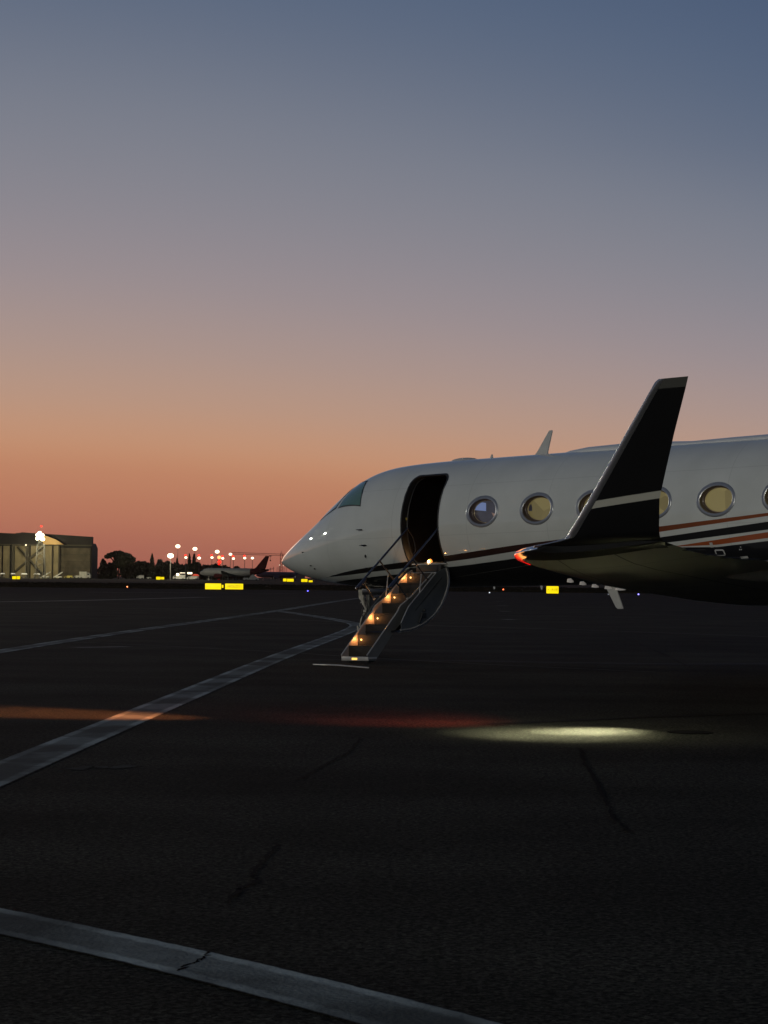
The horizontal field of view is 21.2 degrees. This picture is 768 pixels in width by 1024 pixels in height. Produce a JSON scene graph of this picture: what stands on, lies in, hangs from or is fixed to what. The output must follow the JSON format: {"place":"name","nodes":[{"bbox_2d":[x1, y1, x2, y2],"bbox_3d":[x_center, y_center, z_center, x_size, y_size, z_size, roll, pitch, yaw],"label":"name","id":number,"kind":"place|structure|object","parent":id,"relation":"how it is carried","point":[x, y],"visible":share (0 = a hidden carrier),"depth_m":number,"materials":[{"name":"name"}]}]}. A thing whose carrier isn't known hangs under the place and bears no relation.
{"place":"outdoors","nodes":[
{"label":"outdoors","id":0,"kind":"place"},
{"bbox_2d":[243,575,258,580],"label":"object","id":1,"kind":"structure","parent":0,"point":[252,577],"depth_m":963.67,"materials":[{"name":"metal"}]},
{"bbox_2d":[0,578,650,593],"bbox_3d":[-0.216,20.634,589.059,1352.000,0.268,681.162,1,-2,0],"label":"grass","id":2,"kind":"structure","parent":0,"point":[144,584],"depth_m":355.69,"materials":[{"name":"plant"}]},
{"bbox_2d":[0,576,767,1023],"bbox_3d":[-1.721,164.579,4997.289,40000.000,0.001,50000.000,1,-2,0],"label":"ground","id":3,"kind":"structure","parent":0,"point":[446,834],"depth_m":13.93,"materials":[{"name":"black asphalt"}]},
{"bbox_2d":[34,525,45,578],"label":"floodlight pylon","id":4,"kind":"object","parent":3,"relation":"on","point":[39,534],"visible":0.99,"depth_m":973.37,"materials":[{"name":"metal"}]},
{"bbox_2d":[0,532,97,578],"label":"hangar","id":5,"kind":"structure","parent":3,"relation":"on","point":[69,555],"depth_m":999.16,"materials":[{"name":"brown metal"}]},
{"bbox_2d":[0,546,1,576],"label":"door","id":6,"kind":"structure","parent":5,"relation":"in","point":[0,546],"depth_m":999.19,"materials":[{"name":"beige metal"}]},
{"bbox_2d":[3,546,10,577],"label":"door","id":7,"kind":"structure","parent":5,"relation":"in","point":[6,549],"depth_m":999.19,"materials":[{"name":"beige metal"}]},
{"bbox_2d":[15,546,25,577],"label":"door","id":8,"kind":"structure","parent":5,"relation":"in","point":[19,556],"depth_m":999.19,"materials":[{"name":"beige metal"}]},
{"bbox_2d":[31,546,42,577],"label":"door","id":9,"kind":"structure","parent":5,"relation":"in","point":[33,548],"depth_m":999.19,"materials":[{"name":"beige metal"}]},
{"bbox_2d":[45,546,51,577],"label":"door","id":10,"kind":"structure","parent":5,"relation":"in","point":[48,549],"depth_m":999.19,"materials":[{"name":"beige metal"}]},
{"bbox_2d":[53,546,57,576],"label":"door","id":11,"kind":"structure","parent":5,"relation":"in","point":[55,548],"depth_m":999.19,"materials":[{"name":"beige metal"}]},
{"bbox_2d":[60,548,90,578],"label":"door","id":12,"kind":"structure","parent":5,"relation":"in","point":[65,567],"depth_m":999.19,"materials":[{"name":"beige metal"}]},
{"bbox_2d":[79,572,90,578],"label":"box truck","id":13,"kind":"object","parent":3,"relation":"on","point":[82,575],"visible":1,"depth_m":983.40,"materials":[{"name":"white metal"}]},
{"bbox_2d":[76,646,128,647],"bbox_3d":[-6.133,2.936,44.551,1.407,0.001,0.450,2,-3,-44],"label":"painted mark","id":14,"kind":"object","parent":3,"relation":"on","point":[104,646],"visible":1,"depth_m":44.88,"materials":[{"name":"paint"}]},
{"bbox_2d":[1,597,204,601],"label":"painted line","id":15,"kind":"object","parent":3,"relation":"on","point":[104,599],"visible":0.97,"depth_m":134.32,"materials":[{"name":"paint"}]},
{"bbox_2d":[98,558,107,578],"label":"bushy tree","id":16,"kind":"object","parent":3,"relation":"on","point":[102,569],"visible":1,"depth_m":1038.81,"materials":[{"name":"green plant"}]},
{"bbox_2d":[105,562,117,578],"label":"bushy tree","id":17,"kind":"object","parent":3,"relation":"on","point":[111,571],"visible":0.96,"depth_m":1042.41,"materials":[{"name":"green plant"}]},
{"bbox_2d":[104,550,135,578],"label":"umbrella pine","id":18,"kind":"object","parent":3,"relation":"on","point":[122,559],"visible":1,"depth_m":1018.26,"materials":[{"name":"green plant"}]},
{"bbox_2d":[119,562,139,578],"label":"bushy tree","id":19,"kind":"object","parent":3,"relation":"on","point":[132,570],"visible":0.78,"depth_m":1045.63,"materials":[{"name":"green plant"}]},
{"bbox_2d":[135,561,146,578],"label":"bushy tree","id":20,"kind":"object","parent":3,"relation":"on","point":[143,566],"visible":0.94,"depth_m":1050.78,"materials":[{"name":"green plant"}]},
{"bbox_2d":[144,561,149,578],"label":"bushy tree","id":21,"kind":"object","parent":3,"relation":"on","point":[147,569],"visible":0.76,"depth_m":1053.97,"materials":[{"name":"green plant"}]},
{"bbox_2d":[149,553,155,578],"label":"cypress","id":22,"kind":"object","parent":3,"relation":"on","point":[152,568],"visible":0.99,"depth_m":1029.04,"materials":[{"name":"green plant"}]},
{"bbox_2d":[155,559,163,576],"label":"bushy tree","id":23,"kind":"object","parent":3,"relation":"on","point":[159,571],"visible":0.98,"depth_m":1058.38,"materials":[{"name":"green plant"}]},
{"bbox_2d":[162,560,173,579],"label":"bushy tree","id":24,"kind":"object","parent":3,"relation":"on","point":[166,567],"visible":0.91,"depth_m":1061.79,"materials":[{"name":"green plant"}]},
{"bbox_2d":[168,554,173,579],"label":"light mast","id":25,"kind":"object","parent":3,"relation":"on","point":[170,556],"visible":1,"depth_m":959.42,"materials":[{"name":"grey metal"}]},
{"bbox_2d":[171,562,179,579],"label":"bushy tree","id":26,"kind":"object","parent":3,"relation":"on","point":[173,566],"visible":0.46,"depth_m":1066.55,"materials":[{"name":"green plant"}]},
{"bbox_2d":[175,557,178,579],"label":"cypress","id":27,"kind":"object","parent":3,"relation":"on","point":[177,568],"visible":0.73,"depth_m":1039.31,"materials":[{"name":"green plant"}]},
{"bbox_2d":[173,573,185,579],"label":"service truck","id":28,"kind":"object","parent":3,"relation":"on","point":[178,576],"visible":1,"depth_m":973.38,"materials":[{"name":"white metal"}]},
{"bbox_2d":[0,611,359,786],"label":"painted line","id":29,"kind":"object","parent":3,"relation":"on","point":[17,766],"visible":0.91,"depth_m":22.24,"materials":[{"name":"white paint"}]},
{"bbox_2d":[179,563,186,579],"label":"bushy tree","id":30,"kind":"object","parent":3,"relation":"on","point":[182,569],"visible":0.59,"depth_m":1070.24,"materials":[{"name":"green plant"}]},
{"bbox_2d":[186,553,191,576],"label":"cypress","id":31,"kind":"object","parent":3,"relation":"on","point":[189,567],"visible":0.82,"depth_m":1029.15,"materials":[{"name":"green plant"}]},
{"bbox_2d":[0,595,380,652],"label":"painted line","id":32,"kind":"object","parent":3,"relation":"on","point":[61,641],"visible":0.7,"depth_m":57.13,"materials":[{"name":"white paint"}]},
{"bbox_2d":[187,572,197,579],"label":"van","id":33,"kind":"object","parent":3,"relation":"on","point":[193,577],"visible":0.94,"depth_m":973.38,"materials":[{"name":"white metal"}]},
{"bbox_2d":[191,554,197,579],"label":"cypress","id":34,"kind":"object","parent":3,"relation":"on","point":[194,567],"visible":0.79,"depth_m":1031.07,"materials":[{"name":"green plant"}]},
{"bbox_2d":[196,561,202,579],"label":"bushy tree","id":35,"kind":"object","parent":3,"relation":"on","point":[199,567],"visible":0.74,"depth_m":1074.68,"materials":[{"name":"green plant"}]},
{"bbox_2d":[201,564,212,579],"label":"bushy tree","id":36,"kind":"object","parent":3,"relation":"on","point":[205,567],"visible":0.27,"depth_m":1078.71,"materials":[{"name":"green plant"}]},
{"bbox_2d":[205,583,221,589],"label":"airfield sign","id":37,"kind":"object","parent":3,"relation":"on","point":[212,586],"visible":0.98,"depth_m":239.81,"materials":[{"name":"yellow plastic"}]},
{"bbox_2d":[211,563,218,579],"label":"bushy tree","id":38,"kind":"object","parent":3,"relation":"on","point":[215,565],"visible":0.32,"depth_m":1082.65,"materials":[{"name":"green plant"}]},
{"bbox_2d":[218,565,227,579],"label":"bushy tree","id":39,"kind":"object","parent":3,"relation":"on","point":[224,577],"visible":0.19,"depth_m":1086.40,"materials":[{"name":"green plant"}]},
{"bbox_2d":[225,583,243,590],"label":"airfield sign","id":40,"kind":"object","parent":3,"relation":"on","point":[234,586],"visible":1,"depth_m":239.81,"materials":[{"name":"yellow plastic"}]},
{"bbox_2d":[200,556,269,580],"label":"airliner","id":41,"kind":"object","parent":3,"relation":"on","point":[228,573],"visible":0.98,"depth_m":973.70,"materials":[{"name":"grey metal"}]},
{"bbox_2d":[0,907,504,1023],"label":"painted line","id":42,"kind":"object","parent":3,"relation":"on","point":[341,1000],"visible":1,"depth_m":7.97,"materials":[{"name":"white paint"}]},
{"bbox_2d":[177,951,210,970],"bbox_3d":[-0.752,1.804,8.236,0.064,0.001,0.450,0,-2,9],"label":"pavement crack","id":43,"kind":"object","parent":42,"relation":"on","point":[203,957],"visible":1,"depth_m":8.21,"materials":[{"name":"black asphalt"}]},
{"bbox_2d":[227,843,277,901],"bbox_3d":[-0.656,1.889,10.821,0.096,0.001,2.193,0,-2,3],"label":"pavement crack","id":44,"kind":"object","parent":3,"relation":"on","point":[238,889],"visible":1,"depth_m":10.57,"materials":[{"name":"black asphalt"}]},
{"bbox_2d":[232,551,284,570],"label":"tower crane","id":45,"kind":"object","parent":3,"relation":"on","point":[280,555],"visible":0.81,"depth_m":1499.71,"materials":[{"name":"metal"}]},
{"bbox_2d":[256,572,299,580],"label":"airliner","id":46,"kind":"object","parent":3,"relation":"on","point":[274,575],"visible":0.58,"depth_m":1119.84,"materials":[{"name":"metal"}]},
{"bbox_2d":[293,575,304,580],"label":"service truck","id":47,"kind":"object","parent":3,"relation":"on","point":[297,577],"visible":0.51,"depth_m":958.41,"materials":[{"name":"grey metal"}]},
{"bbox_2d":[297,737,360,779],"bbox_3d":[-0.400,2.120,17.819,0.109,0.001,4.361,0,-2,6],"label":"pavement crack","id":48,"kind":"object","parent":3,"relation":"on","point":[359,738],"visible":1,"depth_m":17.39,"materials":[{"name":"black asphalt"}]},
{"bbox_2d":[313,664,368,667],"bbox_3d":[-0.700,2.706,36.009,0.203,0.024,1.509,2,-3,-42],"label":"painted line","id":49,"kind":"object","parent":3,"relation":"on","point":[341,665],"visible":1,"depth_m":36.16,"materials":[{"name":"white paint"}]},
{"bbox_2d":[240,617,766,636],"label":"painted line","id":50,"kind":"object","parent":3,"relation":"on","point":[533,628],"visible":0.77,"depth_m":65.84,"materials":[{"name":"paint"}]},
{"bbox_2d":[282,376,767,662],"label":"business jet","id":51,"kind":"object","parent":3,"relation":"on","point":[647,504],"visible":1,"depth_m":36.58,"materials":[{"name":"paint"}]},
{"bbox_2d":[320,489,351,520],"bbox_3d":[-0.850,-0.181,41.085,0.562,0.742,0.853,-19,-20,85],"label":"cockpit window","id":52,"kind":"structure","parent":51,"relation":"in","point":[334,507],"depth_m":40.99,"materials":[{"name":"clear glass"}]},
{"bbox_2d":[338,480,367,507],"bbox_3d":[-0.520,-0.351,40.464,0.489,0.558,0.796,2,-2,-26],"label":"cockpit window","id":53,"kind":"structure","parent":51,"relation":"in","point":[353,498],"depth_m":40.45,"materials":[{"name":"teal glass"}]},
{"bbox_2d":[362,588,385,594],"bbox_3d":[-0.066,1.575,40.582,1.000,0.120,0.020,-3,-4,43],"label":"gear door","id":54,"kind":"structure","parent":51,"relation":"in","point":[379,591],"depth_m":40.68,"materials":[{"name":"white metal"}]},
{"bbox_2d":[466,495,497,526],"bbox_3d":[1.846,-0.010,37.768,0.778,0.593,0.163,-3,-4,43],"label":"window","id":55,"kind":"structure","parent":51,"relation":"in","point":[482,511],"depth_m":37.85,"materials":[{"name":"glass"}]},
{"bbox_2d":[519,492,552,524],"bbox_3d":[2.781,-0.059,36.900,0.778,0.593,0.163,-3,-4,43],"label":"window","id":56,"kind":"structure","parent":51,"relation":"in","point":[536,508],"depth_m":36.98,"materials":[{"name":"glass"}]},
{"bbox_2d":[576,489,593,515],"bbox_3d":[3.716,-0.109,36.030,0.778,0.593,0.163,-3,-4,43],"label":"window","id":57,"kind":"structure","parent":51,"relation":"in","point":[583,499],"depth_m":36.21,"materials":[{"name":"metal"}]},
{"bbox_2d":[659,487,671,517],"bbox_3d":[4.652,-0.159,35.157,0.778,0.593,0.163,-3,-4,43],"label":"window","id":58,"kind":"structure","parent":51,"relation":"in","point":[665,500],"depth_m":35.09,"materials":[{"name":"glass"}]},
{"bbox_2d":[696,482,734,516],"bbox_3d":[5.587,-0.209,34.290,0.778,0.593,0.163,-3,-4,43],"label":"window","id":59,"kind":"structure","parent":51,"relation":"in","point":[716,498],"depth_m":34.36,"materials":[{"name":"glass"}]},
{"bbox_2d":[761,485,767,509],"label":"window","id":60,"kind":"structure","parent":51,"relation":"in","point":[764,497],"depth_m":33.60,"materials":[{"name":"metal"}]},
{"bbox_2d":[546,586,558,593],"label":"airfield sign","id":61,"kind":"object","parent":3,"relation":"on","point":[552,589],"visible":0.97,"depth_m":231.82,"materials":[{"name":"yellow plastic"}]},
{"bbox_2d":[577,748,629,830],"bbox_3d":[1.636,2.075,15.779,0.083,0.001,6.226,1,-2,3],"label":"pavement crack","id":62,"kind":"object","parent":3,"relation":"on","point":[600,791],"visible":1,"depth_m":15.16,"materials":[{"name":"black asphalt"}]},
{"bbox_2d":[483,713,767,723],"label":"tar seam","id":63,"kind":"object","parent":3,"relation":"on","point":[617,718],"visible":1,"depth_m":23.03,"materials":[{"name":"black asphalt"}]},
{"bbox_2d":[668,730,712,733],"bbox_3d":[3.155,2.266,21.085,0.470,0.005,0.470,1,-2,0],"label":"manhole cover","id":64,"kind":"object","parent":3,"relation":"on","point":[690,732],"visible":1,"depth_m":21.05,"materials":[{"name":"metal"}]},
{"bbox_2d":[0,0,767,577],"label":"sky","id":65,"kind":"structure","parent":0,"point":[262,261],"materials":[{"name":"blue"}]}
]}

